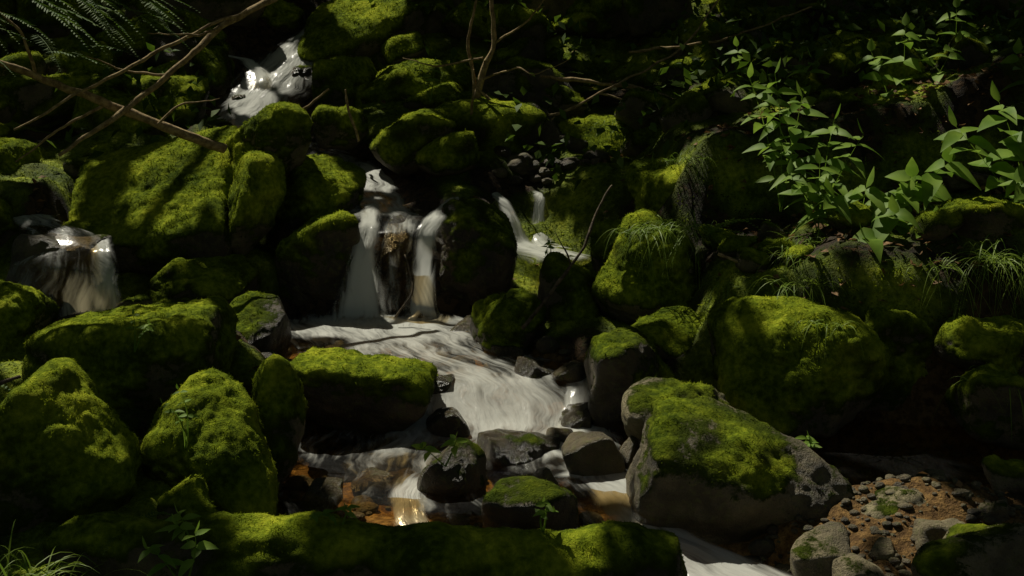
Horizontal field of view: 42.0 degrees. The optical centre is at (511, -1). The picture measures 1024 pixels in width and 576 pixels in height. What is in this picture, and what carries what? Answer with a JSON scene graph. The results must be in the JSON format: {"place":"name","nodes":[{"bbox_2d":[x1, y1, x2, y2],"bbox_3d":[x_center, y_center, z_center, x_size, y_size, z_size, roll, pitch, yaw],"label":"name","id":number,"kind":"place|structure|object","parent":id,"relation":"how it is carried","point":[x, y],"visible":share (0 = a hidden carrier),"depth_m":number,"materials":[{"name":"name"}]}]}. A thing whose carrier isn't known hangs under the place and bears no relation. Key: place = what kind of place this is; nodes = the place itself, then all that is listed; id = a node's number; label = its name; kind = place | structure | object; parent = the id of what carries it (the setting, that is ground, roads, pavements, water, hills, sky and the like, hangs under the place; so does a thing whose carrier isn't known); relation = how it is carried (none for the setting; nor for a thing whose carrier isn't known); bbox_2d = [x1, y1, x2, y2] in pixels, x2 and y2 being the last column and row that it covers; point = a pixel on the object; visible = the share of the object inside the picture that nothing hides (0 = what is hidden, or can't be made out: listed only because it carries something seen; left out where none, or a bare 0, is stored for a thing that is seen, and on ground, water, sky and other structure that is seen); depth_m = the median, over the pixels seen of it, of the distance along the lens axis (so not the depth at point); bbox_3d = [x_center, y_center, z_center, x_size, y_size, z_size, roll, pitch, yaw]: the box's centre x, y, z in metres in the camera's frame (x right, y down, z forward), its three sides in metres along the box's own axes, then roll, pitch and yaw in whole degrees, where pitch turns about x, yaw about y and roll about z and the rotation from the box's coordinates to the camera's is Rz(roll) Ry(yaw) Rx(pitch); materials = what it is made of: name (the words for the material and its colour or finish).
{"place":"outdoors","nodes":[
{"label":"outdoors","id":0,"kind":"place"},
{"bbox_2d":[13,30,787,575],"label":"stream water","id":1,"kind":"structure","parent":0,"point":[481,398],"depth_m":6.96,"materials":[{"name":"liquid"}]},
{"bbox_2d":[584,325,676,432],"bbox_3d":[0.536,1.708,5.952,0.426,0.438,0.467,0,0,0],"label":"mossy boulder","id":2,"kind":"object","parent":1,"relation":"in","point":[619,362],"visible":0.7,"depth_m":5.83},
{"bbox_2d":[790,521,851,575],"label":"bare rock","id":3,"kind":"object","parent":1,"relation":"in","point":[817,550],"visible":0.82,"depth_m":4.54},
{"bbox_2d":[0,0,1023,575],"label":"ground","id":4,"kind":"structure","parent":0,"point":[920,418],"depth_m":7.48,"materials":[{"name":"soil"}]},
{"bbox_2d":[0,137,41,172],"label":"mossy boulder","id":5,"kind":"object","parent":4,"relation":"on","point":[12,150],"visible":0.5,"depth_m":8.23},
{"bbox_2d":[0,50,46,75],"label":"mossy stone","id":6,"kind":"object","parent":4,"relation":"on","point":[22,59],"visible":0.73,"depth_m":9.54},
{"bbox_2d":[0,278,59,354],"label":"mossy boulder","id":7,"kind":"object","parent":4,"relation":"on","point":[25,310],"visible":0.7,"depth_m":6.15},
{"bbox_2d":[0,71,91,126],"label":"mossy stone","id":8,"kind":"object","parent":4,"relation":"on","point":[33,98],"visible":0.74,"depth_m":9.10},
{"bbox_2d":[14,0,92,38],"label":"mossy stone","id":9,"kind":"object","parent":4,"relation":"on","point":[26,10],"visible":0.74,"depth_m":10.83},
{"bbox_2d":[5,233,111,315],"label":"wet boulder","id":10,"kind":"object","parent":4,"relation":"on","point":[36,260],"visible":0.76,"depth_m":7.02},
{"bbox_2d":[0,356,141,535],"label":"mossy boulder","id":11,"kind":"object","parent":4,"relation":"on","point":[69,444],"visible":0.89,"depth_m":4.75,"materials":[{"name":"plant"}]},
{"bbox_2d":[0,519,147,575],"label":"grass tuft","id":12,"kind":"object","parent":4,"relation":"on","point":[26,570],"visible":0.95,"depth_m":4.18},
{"bbox_2d":[44,40,122,77],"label":"mossy stone","id":13,"kind":"object","parent":4,"relation":"on","point":[67,62],"visible":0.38,"depth_m":9.84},
{"bbox_2d":[0,13,227,161],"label":"fallen branch","id":14,"kind":"object","parent":4,"relation":"on","point":[174,130],"visible":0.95,"depth_m":7.17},
{"bbox_2d":[86,27,146,66],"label":"mossy stone","id":15,"kind":"object","parent":4,"relation":"on","point":[138,46],"visible":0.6,"depth_m":10.38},
{"bbox_2d":[69,84,171,138],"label":"mossy stone","id":16,"kind":"object","parent":4,"relation":"on","point":[83,106],"visible":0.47,"depth_m":8.98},
{"bbox_2d":[20,295,238,409],"bbox_3d":[-1.688,1.621,6.012,0.887,0.515,0.757,0,0,0],"label":"mossy boulder","id":17,"kind":"object","parent":4,"relation":"on","point":[182,342],"visible":0.81,"depth_m":5.70,"materials":[{"name":"plant"}]},
{"bbox_2d":[90,9,188,67],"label":"mossy boulder","id":18,"kind":"object","parent":4,"relation":"on","point":[174,27],"visible":0.3,"depth_m":10.59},
{"bbox_2d":[60,124,237,274],"bbox_3d":[-2.101,1.199,7.921,1.073,0.877,1.011,0,0,0],"label":"mossy boulder","id":19,"kind":"object","parent":4,"relation":"on","point":[156,207],"visible":0.77,"depth_m":7.69,"materials":[{"name":"plant"}]},
{"bbox_2d":[121,73,209,127],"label":"mossy boulder","id":20,"kind":"object","parent":4,"relation":"on","point":[174,87],"visible":0.53,"depth_m":9.38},
{"bbox_2d":[58,0,277,156],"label":"fallen branch","id":21,"kind":"object","parent":4,"relation":"on","point":[197,49],"visible":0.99,"depth_m":7.31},
{"bbox_2d":[14,9,246,130],"bbox_3d":[-2.014,0.354,7.119,1.295,0.606,0.069,0,0,-39],"label":"fallen branch","id":22,"kind":"object","parent":21,"relation":"on","point":[132,65],"visible":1,"depth_m":7.11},
{"bbox_2d":[102,21,234,74],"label":"mossy stone","id":23,"kind":"object","parent":4,"relation":"on","point":[158,41],"visible":0.29,"depth_m":10.46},
{"bbox_2d":[138,520,218,575],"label":"seedling","id":24,"kind":"object","parent":4,"relation":"on","point":[186,565],"visible":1,"depth_m":4.03,"materials":[{"name":"green plant"}]},
{"bbox_2d":[155,474,215,518],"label":"mossy boulder","id":25,"kind":"object","parent":4,"relation":"on","point":[189,494],"visible":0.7,"depth_m":4.69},
{"bbox_2d":[146,253,260,303],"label":"mossy boulder","id":26,"kind":"object","parent":4,"relation":"on","point":[229,278],"visible":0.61,"depth_m":7.27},
{"bbox_2d":[139,367,278,515],"bbox_3d":[-1.151,1.735,5.131,0.588,0.607,0.640,0,0,0],"label":"mossy boulder","id":27,"kind":"object","parent":4,"relation":"on","point":[226,453],"visible":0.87,"depth_m":4.94,"materials":[{"name":"plant"}]},
{"bbox_2d":[189,43,235,94],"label":"mossy boulder","id":28,"kind":"object","parent":4,"relation":"on","point":[221,67],"visible":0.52,"depth_m":10.55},
{"bbox_2d":[227,150,287,255],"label":"mossy boulder","id":29,"kind":"object","parent":4,"relation":"on","point":[257,192],"visible":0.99,"depth_m":7.52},
{"bbox_2d":[229,291,291,358],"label":"wet boulder","id":30,"kind":"object","parent":4,"relation":"on","point":[263,323],"visible":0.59,"depth_m":6.64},
{"bbox_2d":[250,354,308,494],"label":"mossy boulder","id":31,"kind":"object","parent":4,"relation":"on","point":[277,395],"visible":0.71,"depth_m":5.32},
{"bbox_2d":[259,0,306,32],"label":"mossy boulder","id":32,"kind":"object","parent":4,"relation":"on","point":[283,16],"visible":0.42,"depth_m":11.55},
{"bbox_2d":[274,208,359,305],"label":"mossy boulder","id":33,"kind":"object","parent":4,"relation":"on","point":[314,256],"visible":0.88,"depth_m":7.43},
{"bbox_2d":[268,153,367,246],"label":"mossy boulder","id":34,"kind":"object","parent":4,"relation":"on","point":[315,184],"visible":0.66,"depth_m":7.84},
{"bbox_2d":[226,101,312,179],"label":"mossy boulder","id":35,"kind":"object","parent":34,"relation":"on","point":[281,129],"visible":0.76,"depth_m":7.83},
{"bbox_2d":[301,477,342,511],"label":"wet boulder","id":36,"kind":"object","parent":4,"relation":"on","point":[322,494],"visible":0.88,"depth_m":5.12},
{"bbox_2d":[311,104,369,150],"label":"mossy boulder","id":37,"kind":"object","parent":4,"relation":"on","point":[332,127],"visible":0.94,"depth_m":9.00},
{"bbox_2d":[311,55,377,107],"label":"mossy boulder","id":38,"kind":"object","parent":4,"relation":"on","point":[337,76],"visible":0.88,"depth_m":10.22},
{"bbox_2d":[295,0,427,63],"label":"mossy boulder","id":39,"kind":"object","parent":4,"relation":"on","point":[348,28],"visible":0.85,"depth_m":10.97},
{"bbox_2d":[290,346,438,442],"bbox_3d":[-0.680,1.763,6.030,0.702,0.423,0.653,0,0,0],"label":"mossy boulder","id":40,"kind":"object","parent":4,"relation":"on","point":[352,395],"visible":0.94,"depth_m":5.75,"materials":[{"name":"plant"}]},
{"bbox_2d":[43,509,687,575],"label":"mossy log","id":41,"kind":"object","parent":4,"relation":"on","point":[266,544],"visible":0.95,"depth_m":4.22,"materials":[{"name":"wood"},{"name":"moss"}]},
{"bbox_2d":[351,467,396,498],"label":"wet boulder","id":42,"kind":"object","parent":4,"relation":"on","point":[374,483],"visible":0.98,"depth_m":5.30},
{"bbox_2d":[380,215,416,284],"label":"wet boulder","id":43,"kind":"object","parent":4,"relation":"on","point":[399,242],"visible":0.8,"depth_m":7.51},
{"bbox_2d":[377,31,427,65],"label":"mossy stone","id":44,"kind":"object","parent":4,"relation":"on","point":[395,49],"visible":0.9,"depth_m":10.76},
{"bbox_2d":[369,108,456,177],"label":"mossy boulder","id":45,"kind":"object","parent":4,"relation":"on","point":[395,147],"visible":0.81,"depth_m":8.65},
{"bbox_2d":[360,56,472,103],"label":"mossy boulder","id":46,"kind":"object","parent":4,"relation":"on","point":[401,81],"visible":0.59,"depth_m":10.30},
{"bbox_2d":[401,81,466,109],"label":"mossy stone","id":47,"kind":"object","parent":4,"relation":"on","point":[420,100],"visible":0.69,"depth_m":10.05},
{"bbox_2d":[414,128,480,175],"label":"mossy stone","id":48,"kind":"object","parent":4,"relation":"on","point":[455,153],"visible":0.95,"depth_m":8.53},
{"bbox_2d":[426,407,469,441],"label":"wet boulder","id":49,"kind":"object","parent":4,"relation":"on","point":[443,423],"visible":0.84,"depth_m":5.78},
{"bbox_2d":[417,438,486,513],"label":"mossy boulder","id":50,"kind":"object","parent":4,"relation":"on","point":[456,484],"visible":0.81,"depth_m":5.13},
{"bbox_2d":[436,198,518,305],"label":"wet boulder","id":51,"kind":"object","parent":4,"relation":"on","point":[476,243],"visible":0.95,"depth_m":7.46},
{"bbox_2d":[435,96,548,153],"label":"mossy stone","id":52,"kind":"object","parent":4,"relation":"on","point":[489,123],"visible":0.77,"depth_m":8.96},
{"bbox_2d":[470,287,547,356],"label":"mossy boulder","id":53,"kind":"object","parent":4,"relation":"on","point":[499,319],"visible":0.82,"depth_m":6.70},
{"bbox_2d":[0,0,1023,191],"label":"undergrowth","id":54,"kind":"object","parent":4,"relation":"on","point":[815,51],"visible":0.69,"depth_m":9.13,"materials":[{"name":"green plant"}]},
{"bbox_2d":[0,0,1023,573],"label":"moss carpet","id":55,"kind":"object","parent":4,"relation":"on","point":[722,292],"visible":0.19,"depth_m":7.56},
{"bbox_2d":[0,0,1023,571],"bbox_3d":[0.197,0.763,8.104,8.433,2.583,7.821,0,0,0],"label":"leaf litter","id":56,"kind":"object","parent":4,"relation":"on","point":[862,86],"visible":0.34,"depth_m":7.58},
{"bbox_2d":[471,60,554,99],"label":"mossy stone","id":57,"kind":"object","parent":4,"relation":"on","point":[490,84],"visible":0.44,"depth_m":9.97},
{"bbox_2d":[476,428,560,475],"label":"wet boulder","id":58,"kind":"object","parent":4,"relation":"on","point":[519,453],"visible":0.81,"depth_m":5.51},
{"bbox_2d":[486,3,554,43],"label":"mossy stone","id":59,"kind":"object","parent":4,"relation":"on","point":[508,20],"visible":0.73,"depth_m":10.97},
{"bbox_2d":[480,475,578,530],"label":"mossy boulder","id":60,"kind":"object","parent":4,"relation":"on","point":[510,502],"visible":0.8,"depth_m":4.87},
{"bbox_2d":[514,356,554,394],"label":"wet boulder","id":61,"kind":"object","parent":4,"relation":"on","point":[527,367],"visible":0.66,"depth_m":6.29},
{"bbox_2d":[496,55,584,116],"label":"mossy stone","id":62,"kind":"object","parent":4,"relation":"on","point":[514,81],"visible":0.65,"depth_m":9.92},
{"bbox_2d":[515,0,574,22],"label":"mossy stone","id":63,"kind":"object","parent":4,"relation":"on","point":[557,7],"visible":0.14,"depth_m":11.41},
{"bbox_2d":[403,0,718,121],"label":"dead shrub","id":64,"kind":"object","parent":4,"relation":"on","point":[477,91],"visible":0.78,"depth_m":9.19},
{"bbox_2d":[544,84,587,115],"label":"mossy stone","id":65,"kind":"object","parent":4,"relation":"on","point":[563,97],"visible":0.59,"depth_m":9.85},
{"bbox_2d":[552,360,585,389],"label":"wet boulder","id":66,"kind":"object","parent":4,"relation":"on","point":[573,371],"visible":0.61,"depth_m":6.20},
{"bbox_2d":[538,252,600,321],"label":"mossy boulder","id":67,"kind":"object","parent":4,"relation":"on","point":[571,298],"visible":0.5,"depth_m":6.91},
{"bbox_2d":[558,402,591,427],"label":"wet boulder","id":68,"kind":"object","parent":4,"relation":"on","point":[576,415],"visible":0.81,"depth_m":5.89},
{"bbox_2d":[553,11,610,37],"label":"mossy stone","id":69,"kind":"object","parent":4,"relation":"on","point":[599,28],"visible":0.72,"depth_m":11.18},
{"bbox_2d":[561,431,624,490],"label":"wet boulder","id":70,"kind":"object","parent":4,"relation":"on","point":[596,454],"visible":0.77,"depth_m":5.31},
{"bbox_2d":[557,113,632,156],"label":"mossy boulder","id":71,"kind":"object","parent":4,"relation":"on","point":[570,127],"visible":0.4,"depth_m":9.22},
{"bbox_2d":[589,219,621,272],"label":"mossy boulder","id":72,"kind":"object","parent":4,"relation":"on","point":[600,250],"visible":0.34,"depth_m":7.44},
{"bbox_2d":[619,124,661,156],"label":"mossy stone","id":73,"kind":"object","parent":4,"relation":"on","point":[636,142],"visible":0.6,"depth_m":8.93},
{"bbox_2d":[261,134,1023,575],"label":"pebbles","id":74,"kind":"object","parent":4,"relation":"on","point":[761,550],"visible":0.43,"depth_m":5.63,"materials":[{"name":"stone"}]},
{"bbox_2d":[614,87,671,129],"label":"mossy stone","id":75,"kind":"object","parent":4,"relation":"on","point":[636,100],"visible":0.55,"depth_m":9.03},
{"bbox_2d":[591,207,701,324],"bbox_3d":[0.708,1.468,6.975,0.616,0.754,0.561,0,0,0],"label":"mossy boulder","id":76,"kind":"object","parent":4,"relation":"on","point":[622,288],"visible":0.77,"depth_m":6.79,"materials":[{"name":"plant"}]},
{"bbox_2d":[617,215,713,293],"bbox_3d":[0.778,1.270,6.633,0.537,0.365,0.523,0,0,-37],"label":"grass tuft","id":77,"kind":"object","parent":76,"relation":"on","point":[664,227],"visible":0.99,"depth_m":6.65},
{"bbox_2d":[624,155,681,212],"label":"mossy boulder","id":78,"kind":"object","parent":4,"relation":"on","point":[647,190],"visible":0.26,"depth_m":7.79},
{"bbox_2d":[631,305,700,358],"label":"mossy boulder","id":79,"kind":"object","parent":4,"relation":"on","point":[671,332],"visible":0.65,"depth_m":6.34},
{"bbox_2d":[621,376,730,442],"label":"mossy boulder","id":80,"kind":"object","parent":4,"relation":"on","point":[642,398],"visible":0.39,"depth_m":5.43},
{"bbox_2d":[658,90,712,133],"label":"mossy stone","id":81,"kind":"object","parent":4,"relation":"on","point":[692,106],"visible":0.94,"depth_m":8.45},
{"bbox_2d":[670,16,761,79],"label":"mossy stone","id":82,"kind":"object","parent":4,"relation":"on","point":[695,50],"visible":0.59,"depth_m":10.17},
{"bbox_2d":[688,72,773,112],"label":"mossy stone","id":83,"kind":"object","parent":4,"relation":"on","point":[720,99],"visible":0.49,"depth_m":8.47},
{"bbox_2d":[625,395,853,545],"bbox_3d":[0.868,1.828,5.147,0.868,0.588,0.676,0,0,0],"label":"mossy boulder","id":84,"kind":"object","parent":4,"relation":"on","point":[710,470],"visible":0.77,"depth_m":4.90,"materials":[{"name":"plant"}]},
{"bbox_2d":[735,246,772,273],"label":"mossy stone","id":85,"kind":"object","parent":4,"relation":"on","point":[751,260],"visible":0.95,"depth_m":6.40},
{"bbox_2d":[733,58,828,211],"bbox_3d":[1.383,0.708,6.958,0.494,0.824,0.363,0,0,0],"label":"broadleaf plant","id":86,"kind":"object","parent":4,"relation":"on","point":[795,134],"visible":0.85,"depth_m":6.94,"materials":[{"name":"green plant"}]},
{"bbox_2d":[746,47,829,111],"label":"broadleaf plant","id":87,"kind":"object","parent":4,"relation":"on","point":[809,100],"visible":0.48,"depth_m":8.04,"materials":[{"name":"green plant"}]},
{"bbox_2d":[707,295,891,438],"bbox_3d":[1.284,1.606,5.936,0.815,0.576,0.668,0,0,0],"label":"mossy boulder","id":88,"kind":"object","parent":4,"relation":"on","point":[769,370],"visible":0.98,"depth_m":5.73,"materials":[{"name":"plant"}]},
{"bbox_2d":[779,148,843,230],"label":"broadleaf plant","id":89,"kind":"object","parent":4,"relation":"on","point":[808,189],"visible":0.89,"depth_m":6.55,"materials":[{"name":"green plant"}]},
{"bbox_2d":[763,104,882,210],"bbox_3d":[1.591,0.833,6.810,0.642,0.634,0.402,0,0,0],"label":"broadleaf plant","id":90,"kind":"object","parent":4,"relation":"on","point":[837,164],"visible":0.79,"depth_m":6.79,"materials":[{"name":"green plant"}]},
{"bbox_2d":[813,88,861,112],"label":"mossy stone","id":91,"kind":"object","parent":4,"relation":"on","point":[829,100],"visible":0.94,"depth_m":7.87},
{"bbox_2d":[809,37,872,90],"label":"mossy stone","id":92,"kind":"object","parent":4,"relation":"on","point":[830,59],"visible":0.54,"depth_m":8.68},
{"bbox_2d":[826,201,873,228],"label":"mossy stone","id":93,"kind":"object","parent":4,"relation":"on","point":[861,213],"visible":0.59,"depth_m":6.43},
{"bbox_2d":[790,167,922,234],"bbox_3d":[1.708,1.000,6.509,0.667,0.404,0.473,0,0,0],"label":"broadleaf plant","id":94,"kind":"object","parent":4,"relation":"on","point":[878,201],"visible":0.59,"depth_m":6.43,"materials":[{"name":"green plant"}]},
{"bbox_2d":[831,553,884,575],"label":"bare rock","id":95,"kind":"object","parent":4,"relation":"on","point":[851,564],"visible":0.98,"depth_m":4.44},
{"bbox_2d":[861,485,925,518],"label":"bare rock","id":96,"kind":"object","parent":4,"relation":"on","point":[885,506],"visible":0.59,"depth_m":4.88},
{"bbox_2d":[861,308,935,411],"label":"mossy boulder","id":97,"kind":"object","parent":4,"relation":"on","point":[906,337],"visible":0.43,"depth_m":5.92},
{"bbox_2d":[872,55,926,89],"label":"mossy stone","id":98,"kind":"object","parent":4,"relation":"on","point":[901,70],"visible":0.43,"depth_m":8.03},
{"bbox_2d":[852,195,957,262],"bbox_3d":[1.829,1.075,6.296,0.594,0.336,0.437,0,0,0],"label":"broadleaf plant","id":99,"kind":"object","parent":4,"relation":"on","point":[876,236],"visible":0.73,"depth_m":6.27,"materials":[{"name":"green plant"}]},
{"bbox_2d":[856,12,965,98],"bbox_3d":[2.339,0.485,7.904,0.632,0.829,0.350,0,0,0],"label":"broadleaf plant","id":100,"kind":"object","parent":4,"relation":"on","point":[909,62],"visible":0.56,"depth_m":7.83,"materials":[{"name":"green plant"}]},
{"bbox_2d":[885,146,981,213],"bbox_3d":[1.989,0.914,6.531,0.400,0.472,0.478,0,0,-12],"label":"broadleaf plant","id":101,"kind":"object","parent":4,"relation":"on","point":[929,188],"visible":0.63,"depth_m":6.42,"materials":[{"name":"green plant"}]},
{"bbox_2d":[909,202,964,240],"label":"mossy stone","id":102,"kind":"object","parent":4,"relation":"on","point":[943,222],"visible":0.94,"depth_m":6.19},
{"bbox_2d":[912,518,964,549],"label":"bare rock","id":103,"kind":"object","parent":4,"relation":"on","point":[924,531],"visible":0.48,"depth_m":4.62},
{"bbox_2d":[899,0,1014,64],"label":"broadleaf plant","id":104,"kind":"object","parent":4,"relation":"on","point":[984,39],"visible":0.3,"depth_m":8.72,"materials":[{"name":"green plant"}]},
{"bbox_2d":[935,32,990,69],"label":"mossy stone","id":105,"kind":"object","parent":4,"relation":"on","point":[977,53],"visible":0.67,"depth_m":8.36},
{"bbox_2d":[910,522,1023,575],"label":"mossy rock","id":106,"kind":"object","parent":4,"relation":"on","point":[976,549],"visible":1,"depth_m":4.26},
{"bbox_2d":[922,233,1023,341],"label":"grass tuft","id":107,"kind":"object","parent":4,"relation":"on","point":[993,259],"visible":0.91,"depth_m":5.95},
{"bbox_2d":[933,314,1023,375],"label":"mossy boulder","id":108,"kind":"object","parent":4,"relation":"on","point":[953,344],"visible":0.84,"depth_m":5.80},
{"bbox_2d":[934,81,1023,199],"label":"broadleaf plant","id":109,"kind":"object","parent":4,"relation":"on","point":[1014,142],"visible":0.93,"depth_m":6.33,"materials":[{"name":"green plant"}]},
{"bbox_2d":[939,196,1023,244],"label":"mossy boulder","id":110,"kind":"object","parent":4,"relation":"on","point":[983,217],"visible":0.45,"depth_m":6.15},
{"bbox_2d":[945,362,1023,450],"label":"mossy boulder","id":111,"kind":"object","parent":4,"relation":"on","point":[987,421],"visible":0.97,"depth_m":5.53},
{"bbox_2d":[981,454,1023,499],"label":"mossy rock","id":112,"kind":"object","parent":4,"relation":"on","point":[1002,474],"visible":0.82,"depth_m":5.07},
{"bbox_3d":[-3.956,-2.662,8.842,9.249,6.878,8.852,0,0,0],"label":"broadleaf tree","id":113,"kind":"object","parent":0,"visible":0},
{"bbox_2d":[0,0,215,74],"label":"hemlock bough","id":114,"kind":"object","parent":113,"relation":"attached to","point":[108,16],"visible":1,"depth_m":6.57,"materials":[{"name":"green plant"}]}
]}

